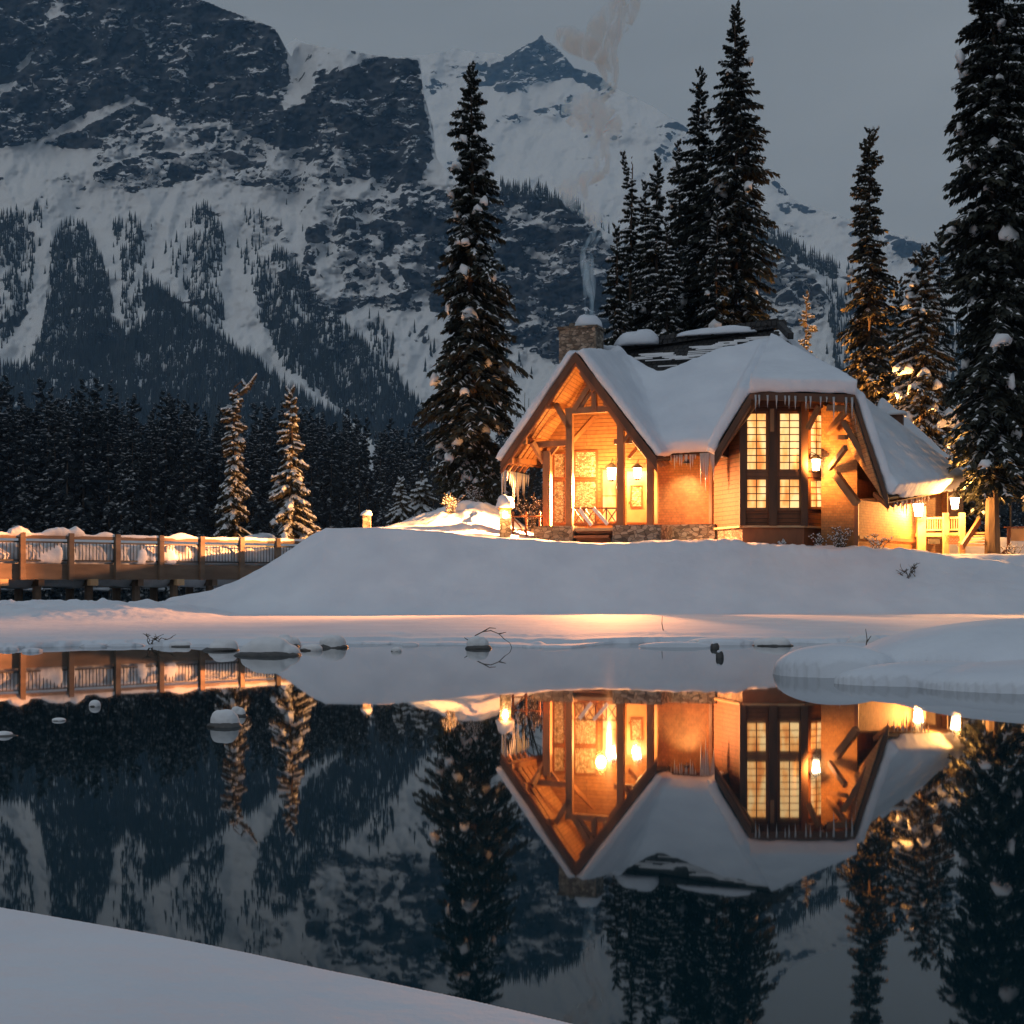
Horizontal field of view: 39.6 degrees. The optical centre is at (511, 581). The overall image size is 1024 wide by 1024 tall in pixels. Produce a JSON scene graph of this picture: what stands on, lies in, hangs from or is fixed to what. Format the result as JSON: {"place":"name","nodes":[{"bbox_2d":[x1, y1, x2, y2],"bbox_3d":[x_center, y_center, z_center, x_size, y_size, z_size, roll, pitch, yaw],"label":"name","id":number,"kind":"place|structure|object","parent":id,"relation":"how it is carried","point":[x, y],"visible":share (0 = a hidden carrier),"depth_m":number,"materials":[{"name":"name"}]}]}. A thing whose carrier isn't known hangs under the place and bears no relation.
{"place":"outdoors","nodes":[
{"label":"outdoors","id":0,"kind":"place"},
{"bbox_2d":[0,0,967,487],"bbox_3d":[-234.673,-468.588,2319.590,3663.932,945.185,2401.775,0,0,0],"label":"mountain","id":1,"kind":"structure","parent":0,"point":[158,118],"depth_m":1759.68,"materials":[{"name":"stone"}]},
{"bbox_2d":[0,177,970,456],"bbox_3d":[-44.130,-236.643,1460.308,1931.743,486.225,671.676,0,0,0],"label":"hillside trees","id":2,"kind":"object","parent":1,"relation":"on","point":[234,363],"visible":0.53,"depth_m":1545.49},
{"bbox_2d":[0,589,1023,1023],"bbox_3d":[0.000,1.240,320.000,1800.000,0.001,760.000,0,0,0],"label":"lake water","id":3,"kind":"structure","parent":0,"point":[624,833],"depth_m":7.31,"materials":[{"name":"teal liquid"}]},
{"bbox_2d":[207,709,241,727],"bbox_3d":[-2.453,1.188,12.160,0.320,0.189,0.248,0,0,0],"label":"snowy rock","id":4,"kind":"object","parent":3,"relation":"on","point":[226,718],"visible":0.73,"depth_m":12.09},
{"bbox_2d":[0,500,1023,1023],"bbox_3d":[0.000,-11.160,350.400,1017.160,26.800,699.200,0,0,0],"label":"snow ground","id":5,"kind":"structure","parent":0,"point":[952,620],"depth_m":39.45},
{"bbox_2d":[0,526,303,601],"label":"footbridge","id":6,"kind":"object","parent":5,"relation":"on","point":[70,560],"visible":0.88,"depth_m":53.69,"materials":[{"name":"brown wood"}]},
{"bbox_2d":[177,415,212,588],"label":"forest spruce","id":7,"kind":"object","parent":5,"relation":"on","point":[201,504],"visible":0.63,"depth_m":233.10,"materials":[{"name":"green plant"}]},
{"bbox_2d":[202,639,238,650],"bbox_3d":[-5.230,1.166,25.482,0.694,0.275,0.518,0,0,0],"label":"snowy rock","id":8,"kind":"object","parent":5,"relation":"on","point":[223,645],"visible":0.8,"depth_m":25.38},
{"bbox_2d":[212,373,257,536],"bbox_3d":[-12.685,-5.010,64.529,1.908,8.918,2.078,0,0,-37],"label":"spruce tree","id":9,"kind":"object","parent":5,"relation":"on","point":[235,510],"visible":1,"depth_m":64.31,"materials":[{"name":"green plant"}]},
{"bbox_2d":[234,637,300,656],"bbox_3d":[-4.084,1.130,23.854,1.061,0.402,0.841,0,0,22],"label":"snowy rock","id":10,"kind":"object","parent":5,"relation":"on","point":[268,646],"visible":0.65,"depth_m":23.62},
{"bbox_2d":[268,385,320,538],"bbox_3d":[-9.425,-4.026,60.428,2.359,8.669,2.529,0,0,-43],"label":"spruce tree","id":11,"kind":"object","parent":5,"relation":"on","point":[288,475],"visible":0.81,"depth_m":60.33,"materials":[{"name":"green plant"}]},
{"bbox_2d":[299,424,324,533],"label":"forest spruce","id":12,"kind":"object","parent":5,"relation":"on","point":[316,503],"visible":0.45,"depth_m":233.53,"materials":[{"name":"green plant"}]},
{"bbox_2d":[319,634,348,647],"bbox_3d":[-3.328,1.148,26.577,0.558,0.319,0.437,0,0,0],"label":"snowy rock","id":13,"kind":"object","parent":5,"relation":"on","point":[334,641],"visible":0.72,"depth_m":26.41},
{"bbox_2d":[325,431,348,527],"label":"forest spruce","id":14,"kind":"object","parent":5,"relation":"on","point":[342,473],"visible":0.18,"depth_m":243.74,"materials":[{"name":"green plant"}]},
{"bbox_2d":[348,433,369,527],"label":"forest spruce","id":15,"kind":"object","parent":5,"relation":"on","point":[358,519],"visible":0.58,"depth_m":236.76,"materials":[{"name":"green plant"}]},
{"bbox_2d":[374,448,394,526],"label":"forest spruce","id":16,"kind":"object","parent":5,"relation":"on","point":[387,506],"visible":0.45,"depth_m":233.60,"materials":[{"name":"green plant"}]},
{"bbox_2d":[385,476,413,525],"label":"spruce tree","id":17,"kind":"object","parent":5,"relation":"on","point":[401,509],"visible":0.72,"depth_m":73.84,"materials":[{"name":"green plant"}]},
{"bbox_2d":[405,426,424,490],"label":"forest spruce","id":18,"kind":"object","parent":5,"relation":"on","point":[413,454],"visible":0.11,"depth_m":253.99,"materials":[{"name":"green plant"}]},
{"bbox_2d":[408,470,438,517],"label":"spruce tree","id":19,"kind":"object","parent":5,"relation":"on","point":[418,503],"visible":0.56,"depth_m":75.73,"materials":[{"name":"green plant"}]},
{"bbox_2d":[424,436,441,509],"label":"forest spruce","id":20,"kind":"object","parent":5,"relation":"on","point":[435,504],"visible":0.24,"depth_m":232.92,"materials":[{"name":"green plant"}]},
{"bbox_2d":[412,60,532,514],"bbox_3d":[-1.754,-12.855,64.219,5.530,21.243,5.369,0,0,0],"label":"spruce tree","id":21,"kind":"object","parent":5,"relation":"on","point":[477,296],"visible":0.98,"depth_m":63.37,"materials":[{"name":"green plant"}]},
{"bbox_2d":[465,636,491,648],"bbox_3d":[-0.613,1.157,26.200,0.543,0.303,0.400,0,0,0],"label":"snowy rock","id":22,"kind":"object","parent":5,"relation":"on","point":[477,642],"visible":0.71,"depth_m":26.09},
{"bbox_2d":[495,494,513,537],"bbox_3d":[-0.273,-2.430,53.588,0.723,1.678,0.666,0,0,0],"label":"lantern post","id":23,"kind":"object","parent":5,"relation":"on","point":[505,505],"visible":0.95,"depth_m":53.39,"materials":[{"name":"stone"}]},
{"bbox_2d":[5,391,1014,523],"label":"forest","id":24,"kind":"object","parent":5,"relation":"on","point":[266,437],"visible":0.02,"depth_m":290.04,"materials":[{"name":"green plant"}]},
{"bbox_2d":[490,400,541,524],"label":"bare shrub","id":25,"kind":"object","parent":5,"relation":"on","point":[531,481],"visible":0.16,"depth_m":65.95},
{"bbox_2d":[511,512,541,536],"bbox_3d":[0.546,-2.098,54.577,1.222,1.150,0.142,0,0,0],"label":"pole fence","id":26,"kind":"object","parent":5,"relation":"on","point":[526,516],"visible":0.66,"depth_m":54.56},
{"bbox_2d":[513,493,557,529],"bbox_3d":[0.887,-2.735,56.865,1.442,1.593,1.941,0,0,-36],"label":"bare shrub","id":27,"kind":"object","parent":5,"relation":"on","point":[531,518],"visible":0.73,"depth_m":57.00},
{"bbox_2d":[597,222,634,345],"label":"spruce tree","id":28,"kind":"object","parent":5,"relation":"on","point":[621,320],"visible":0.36,"depth_m":68.85,"materials":[{"name":"green plant"}]},
{"bbox_2d":[608,150,650,329],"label":"spruce tree","id":29,"kind":"object","parent":5,"relation":"on","point":[631,290],"visible":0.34,"depth_m":74.89,"materials":[{"name":"green plant"}]},
{"bbox_2d":[611,179,653,335],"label":"spruce tree","id":30,"kind":"object","parent":5,"relation":"on","point":[642,215],"visible":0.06,"depth_m":77.94,"materials":[{"name":"green plant"}]},
{"bbox_2d":[625,152,690,335],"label":"spruce tree","id":31,"kind":"object","parent":5,"relation":"on","point":[648,267],"visible":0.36,"depth_m":70.78,"materials":[{"name":"green plant"}]},
{"bbox_2d":[649,219,683,335],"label":"spruce tree","id":32,"kind":"object","parent":5,"relation":"on","point":[666,313],"visible":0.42,"depth_m":69.32,"materials":[{"name":"green plant"}]},
{"bbox_2d":[665,138,697,314],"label":"spruce tree","id":33,"kind":"object","parent":5,"relation":"on","point":[673,202],"visible":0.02,"depth_m":79.89,"materials":[{"name":"green plant"}]},
{"bbox_2d":[666,64,717,330],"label":"spruce tree","id":34,"kind":"object","parent":5,"relation":"on","point":[687,210],"visible":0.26,"depth_m":74.63,"materials":[{"name":"green plant"}]},
{"bbox_2d":[697,199,732,327],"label":"spruce tree","id":35,"kind":"object","parent":5,"relation":"on","point":[712,307],"visible":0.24,"depth_m":69.85,"materials":[{"name":"green plant"}]},
{"bbox_2d":[681,0,785,327],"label":"spruce tree","id":36,"kind":"object","parent":5,"relation":"on","point":[728,190],"visible":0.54,"depth_m":72.54,"materials":[{"name":"green plant"}]},
{"bbox_2d":[496,314,984,553],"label":"timber lodge","id":37,"kind":"structure","parent":5,"relation":"on","point":[743,418],"depth_m":53.77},
{"bbox_2d":[601,468,616,522],"bbox_3d":[3.844,-3.365,56.041,0.683,2.171,0.070,0,0,20],"label":"window","id":38,"kind":"structure","parent":37,"relation":"in","point":[608,489],"depth_m":56.05,"materials":[{"name":"glass"}]},
{"bbox_2d":[627,471,646,521],"bbox_3d":[4.867,-3.300,55.597,0.803,2.014,0.154,0,0,20],"label":"door","id":39,"kind":"structure","parent":37,"relation":"in","point":[636,489],"depth_m":55.60,"materials":[{"name":"yellow wood"}]},
{"bbox_2d":[746,411,767,471],"bbox_3d":[8.857,-5.060,51.528,0.870,2.210,0.070,0,0,0],"label":"window","id":40,"kind":"structure","parent":37,"relation":"in","point":[757,422],"depth_m":51.53,"materials":[{"name":"yellow"}]},
{"bbox_2d":[746,477,767,509],"bbox_3d":[8.857,-3.170,51.528,0.870,1.214,0.070,0,0,0],"label":"window","id":41,"kind":"structure","parent":37,"relation":"in","point":[756,487],"depth_m":51.53,"materials":[{"name":"yellow"}]},
{"bbox_2d":[777,411,799,471],"bbox_3d":[10.051,-5.060,51.528,0.887,2.210,0.070,0,0,0],"label":"window","id":42,"kind":"structure","parent":37,"relation":"in","point":[788,422],"depth_m":51.53,"materials":[{"name":"yellow"}]},
{"bbox_2d":[777,477,799,509],"bbox_3d":[10.051,-3.170,51.528,0.887,1.214,0.070,0,0,0],"label":"window","id":43,"kind":"structure","parent":37,"relation":"in","point":[788,488],"depth_m":51.53,"materials":[{"name":"yellow"}]},
{"bbox_2d":[809,412,820,470],"bbox_3d":[11.163,-5.120,52.217,0.070,2.201,1.095,0,0,40],"label":"window","id":44,"kind":"structure","parent":37,"relation":"in","point":[815,432],"depth_m":52.18,"materials":[{"name":"yellow"}]},
{"bbox_2d":[809,478,820,508],"bbox_3d":[11.163,-3.209,52.217,0.070,1.175,1.095,0,0,40],"label":"window","id":45,"kind":"structure","parent":37,"relation":"in","point":[814,483],"depth_m":52.13,"materials":[{"name":"yellow"}]},
{"bbox_2d":[752,636,792,645],"bbox_3d":[5.013,1.178,27.351,0.802,0.225,0.614,0,0,0],"label":"snowy rock","id":46,"kind":"object","parent":5,"relation":"on","point":[777,641],"visible":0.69,"depth_m":27.16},
{"bbox_2d":[798,291,817,352],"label":"spruce tree","id":47,"kind":"object","parent":5,"relation":"on","point":[811,328],"visible":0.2,"depth_m":97.94,"materials":[{"name":"green plant"}]},
{"bbox_2d":[829,526,854,546],"bbox_3d":[11.721,-1.583,51.270,0.905,0.836,0.897,0,0,-44],"label":"bare shrub","id":48,"kind":"object","parent":5,"relation":"on","point":[836,536],"visible":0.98,"depth_m":51.17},
{"bbox_2d":[837,125,906,408],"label":"spruce tree","id":49,"kind":"object","parent":5,"relation":"on","point":[869,356],"visible":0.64,"depth_m":71.73,"materials":[{"name":"green plant"}]},
{"bbox_2d":[882,275,918,422],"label":"spruce tree","id":50,"kind":"object","parent":5,"relation":"on","point":[898,331],"visible":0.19,"depth_m":77.79,"materials":[{"name":"green plant"}]},
{"bbox_2d":[887,243,963,496],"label":"spruce tree","id":51,"kind":"object","parent":5,"relation":"on","point":[924,372],"visible":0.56,"depth_m":67.68,"materials":[{"name":"green plant"}]},
{"bbox_2d":[921,231,960,445],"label":"spruce tree","id":52,"kind":"object","parent":5,"relation":"on","point":[942,325],"visible":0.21,"depth_m":87.72,"materials":[{"name":"green plant"}]},
{"bbox_2d":[944,404,1001,534],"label":"spruce tree","id":53,"kind":"object","parent":5,"relation":"on","point":[969,519],"visible":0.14,"depth_m":72.93,"materials":[{"name":"green plant"}]},
{"bbox_2d":[936,0,1023,553],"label":"spruce tree","id":54,"kind":"object","parent":5,"relation":"on","point":[986,240],"visible":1,"depth_m":54.27,"materials":[{"name":"green plant"}]},
{"bbox_2d":[947,0,1023,519],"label":"spruce tree","id":55,"kind":"object","parent":5,"relation":"on","point":[981,506],"depth_m":56.64,"materials":[{"name":"green plant"}]},
{"bbox_2d":[999,501,1008,536],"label":"forest spruce","id":56,"kind":"object","parent":5,"relation":"on","point":[1003,510],"visible":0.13,"depth_m":235.88,"materials":[{"name":"green plant"}]},
{"bbox_2d":[1001,526,1023,553],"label":"notice board","id":57,"kind":"object","parent":5,"relation":"on","point":[1015,533],"visible":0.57,"depth_m":56.45,"materials":[{"name":"brown wood"}]},
{"bbox_2d":[204,0,1023,253],"label":"sky","id":58,"kind":"structure","parent":0,"point":[823,71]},
{"bbox_2d":[285,35,970,328],"bbox_3d":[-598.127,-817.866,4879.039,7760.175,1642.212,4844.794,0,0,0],"label":"mountain peak","id":59,"kind":"structure","parent":0,"point":[556,120],"depth_m":3853.41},
{"label":"lake bed","id":60,"kind":"structure","parent":0,"visible":0},
{"bbox_2d":[0,381,18,521],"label":"forest spruce","id":61,"kind":"object","parent":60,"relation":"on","point":[14,432],"visible":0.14,"depth_m":245.97,"materials":[{"name":"green plant"}]},
{"bbox_2d":[0,382,19,523],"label":"forest spruce","id":62,"kind":"object","parent":60,"relation":"on","point":[2,425],"visible":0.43,"depth_m":238.51,"materials":[{"name":"green plant"}]},
{"bbox_2d":[0,402,21,531],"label":"forest spruce","id":63,"kind":"object","parent":60,"relation":"on","point":[7,512],"visible":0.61,"depth_m":237.64,"materials":[{"name":"green plant"}]},
{"bbox_2d":[2,406,39,532],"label":"forest spruce","id":64,"kind":"object","parent":60,"relation":"on","point":[22,502],"visible":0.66,"depth_m":235.98,"materials":[{"name":"green plant"}]},
{"bbox_2d":[16,405,34,529],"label":"forest spruce","id":65,"kind":"object","parent":60,"relation":"on","point":[30,490],"visible":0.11,"depth_m":243.17,"materials":[{"name":"green plant"}]},
{"bbox_2d":[19,406,44,532],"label":"forest spruce","id":66,"kind":"object","parent":60,"relation":"on","point":[33,482],"visible":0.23,"depth_m":245.25,"materials":[{"name":"green plant"}]},
{"bbox_2d":[29,377,48,514],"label":"forest spruce","id":67,"kind":"object","parent":60,"relation":"on","point":[37,417],"visible":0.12,"depth_m":254.82,"materials":[{"name":"green plant"}]},
{"bbox_2d":[28,386,57,528],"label":"forest spruce","id":68,"kind":"object","parent":60,"relation":"on","point":[46,446],"visible":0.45,"depth_m":238.15,"materials":[{"name":"green plant"}]},
{"bbox_2d":[30,406,71,588],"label":"forest spruce","id":69,"kind":"object","parent":60,"relation":"on","point":[46,481],"visible":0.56,"depth_m":235.38,"materials":[{"name":"green plant"}]},
{"bbox_2d":[49,399,83,588],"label":"forest spruce","id":70,"kind":"object","parent":60,"relation":"on","point":[65,490],"visible":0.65,"depth_m":234.11,"materials":[{"name":"green plant"}]},
{"bbox_2d":[53,388,82,523],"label":"forest spruce","id":71,"kind":"object","parent":60,"relation":"on","point":[73,403],"visible":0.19,"depth_m":241.14,"materials":[{"name":"green plant"}]},
{"bbox_2d":[64,379,99,534],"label":"forest spruce","id":72,"kind":"object","parent":60,"relation":"on","point":[82,514],"visible":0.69,"depth_m":236.21,"materials":[{"name":"green plant"}]},
{"bbox_2d":[72,395,103,534],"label":"forest spruce","id":73,"kind":"object","parent":60,"relation":"on","point":[97,492],"visible":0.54,"depth_m":238.04,"materials":[{"name":"green plant"}]},
{"bbox_2d":[82,378,106,487],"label":"forest spruce","id":74,"kind":"object","parent":60,"relation":"on","point":[93,393],"visible":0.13,"depth_m":252.46,"materials":[{"name":"green plant"}]},
{"bbox_2d":[82,396,107,534],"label":"forest spruce","id":75,"kind":"object","parent":60,"relation":"on","point":[97,434],"visible":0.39,"depth_m":240.49,"materials":[{"name":"green plant"}]},
{"bbox_2d":[97,380,119,531],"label":"forest spruce","id":76,"kind":"object","parent":60,"relation":"on","point":[110,389],"visible":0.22,"depth_m":242.70,"materials":[{"name":"green plant"}]},
{"bbox_2d":[94,410,127,533],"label":"forest spruce","id":77,"kind":"object","parent":60,"relation":"on","point":[106,499],"visible":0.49,"depth_m":237.26,"materials":[{"name":"green plant"}]},
{"bbox_2d":[102,406,131,534],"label":"forest spruce","id":78,"kind":"object","parent":60,"relation":"on","point":[117,425],"visible":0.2,"depth_m":242.75,"materials":[{"name":"green plant"}]},
{"bbox_2d":[107,417,136,587],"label":"forest spruce","id":79,"kind":"object","parent":60,"relation":"on","point":[119,525],"visible":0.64,"depth_m":234.26,"materials":[{"name":"green plant"}]},
{"bbox_2d":[116,404,149,588],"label":"forest spruce","id":80,"kind":"object","parent":60,"relation":"on","point":[134,494],"visible":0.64,"depth_m":234.16,"materials":[{"name":"green plant"}]},
{"bbox_2d":[126,393,146,503],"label":"forest spruce","id":81,"kind":"object","parent":60,"relation":"on","point":[133,399],"visible":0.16,"depth_m":250.56,"materials":[{"name":"green plant"}]},
{"bbox_2d":[128,418,148,534],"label":"forest spruce","id":82,"kind":"object","parent":60,"relation":"on","point":[137,526],"visible":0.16,"depth_m":243.02,"materials":[{"name":"green plant"}]},
{"bbox_2d":[139,407,158,531],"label":"forest spruce","id":83,"kind":"object","parent":60,"relation":"on","point":[152,412],"visible":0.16,"depth_m":245.15,"materials":[{"name":"green plant"}]},
{"bbox_2d":[137,420,163,588],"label":"forest spruce","id":84,"kind":"object","parent":60,"relation":"on","point":[154,499],"visible":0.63,"depth_m":235.67,"materials":[{"name":"green plant"}]},
{"bbox_2d":[151,400,177,536],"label":"forest spruce","id":85,"kind":"object","parent":60,"relation":"on","point":[166,493],"visible":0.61,"depth_m":237.96,"materials":[{"name":"green plant"}]},
{"bbox_2d":[150,390,180,531],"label":"forest spruce","id":86,"kind":"object","parent":60,"relation":"on","point":[159,414],"visible":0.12,"depth_m":248.10,"materials":[{"name":"green plant"}]},
{"bbox_2d":[157,392,185,532],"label":"forest spruce","id":87,"kind":"object","parent":60,"relation":"on","point":[177,435],"visible":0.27,"depth_m":241.61,"materials":[{"name":"green plant"}]},
{"bbox_2d":[165,401,196,588],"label":"forest spruce","id":88,"kind":"object","parent":60,"relation":"on","point":[184,450],"visible":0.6,"depth_m":233.94,"materials":[{"name":"green plant"}]},
{"bbox_2d":[198,411,217,522],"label":"forest spruce","id":89,"kind":"object","parent":60,"relation":"on","point":[207,441],"visible":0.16,"depth_m":250.95,"materials":[{"name":"green plant"}]},
{"bbox_2d":[200,427,219,536],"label":"forest spruce","id":90,"kind":"object","parent":60,"relation":"on","point":[209,486],"visible":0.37,"depth_m":238.69,"materials":[{"name":"green plant"}]},
{"bbox_2d":[203,411,226,587],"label":"forest spruce","id":91,"kind":"object","parent":60,"relation":"on","point":[216,453],"visible":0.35,"depth_m":237.18,"materials":[{"name":"green plant"}]},
{"bbox_2d":[240,426,265,534],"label":"forest spruce","id":92,"kind":"object","parent":60,"relation":"on","point":[254,492],"visible":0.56,"depth_m":235.15,"materials":[{"name":"green plant"}]},
{"bbox_2d":[244,425,271,533],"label":"forest spruce","id":93,"kind":"object","parent":60,"relation":"on","point":[260,507],"visible":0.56,"depth_m":234.79,"materials":[{"name":"green plant"}]},
{"bbox_2d":[255,413,284,536],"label":"forest spruce","id":94,"kind":"object","parent":60,"relation":"on","point":[273,506],"visible":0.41,"depth_m":234.74,"materials":[{"name":"green plant"}]},
{"bbox_2d":[292,408,319,527],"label":"forest spruce","id":95,"kind":"object","parent":60,"relation":"on","point":[304,456],"visible":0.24,"depth_m":235.03,"materials":[{"name":"green plant"}]},
{"bbox_2d":[310,416,322,523],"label":"forest spruce","id":96,"kind":"object","parent":60,"relation":"on","point":[318,443],"visible":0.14,"depth_m":251.81,"materials":[{"name":"green plant"}]},
{"bbox_2d":[315,411,331,527],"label":"forest spruce","id":97,"kind":"object","parent":60,"relation":"on","point":[321,457],"visible":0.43,"depth_m":245.44,"materials":[{"name":"green plant"}]},
{"bbox_2d":[318,422,345,527],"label":"forest spruce","id":98,"kind":"object","parent":60,"relation":"on","point":[330,503],"visible":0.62,"depth_m":236.17,"materials":[{"name":"green plant"}]},
{"bbox_2d":[337,432,358,527],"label":"forest spruce","id":99,"kind":"object","parent":60,"relation":"on","point":[345,507],"visible":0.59,"depth_m":237.46,"materials":[{"name":"green plant"}]},
{"bbox_2d":[344,425,364,527],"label":"forest spruce","id":100,"kind":"object","parent":60,"relation":"on","point":[353,482],"visible":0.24,"depth_m":240.89,"materials":[{"name":"green plant"}]},
{"bbox_2d":[357,417,378,526],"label":"forest spruce","id":101,"kind":"object","parent":60,"relation":"on","point":[366,459],"visible":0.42,"depth_m":240.30,"materials":[{"name":"green plant"}]},
{"bbox_2d":[368,431,386,526],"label":"forest spruce","id":102,"kind":"object","parent":60,"relation":"on","point":[380,512],"visible":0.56,"depth_m":233.66,"materials":[{"name":"green plant"}]},
{"bbox_2d":[385,430,402,519],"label":"forest spruce","id":103,"kind":"object","parent":60,"relation":"on","point":[391,456],"visible":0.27,"depth_m":246.34,"materials":[{"name":"green plant"}]},
{"bbox_2d":[391,426,408,504],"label":"forest spruce","id":104,"kind":"object","parent":60,"relation":"on","point":[400,464],"visible":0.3,"depth_m":236.76,"materials":[{"name":"green plant"}]},
{"bbox_2d":[410,429,432,515],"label":"forest spruce","id":105,"kind":"object","parent":60,"relation":"on","point":[422,456],"visible":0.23,"depth_m":234.72,"materials":[{"name":"green plant"}]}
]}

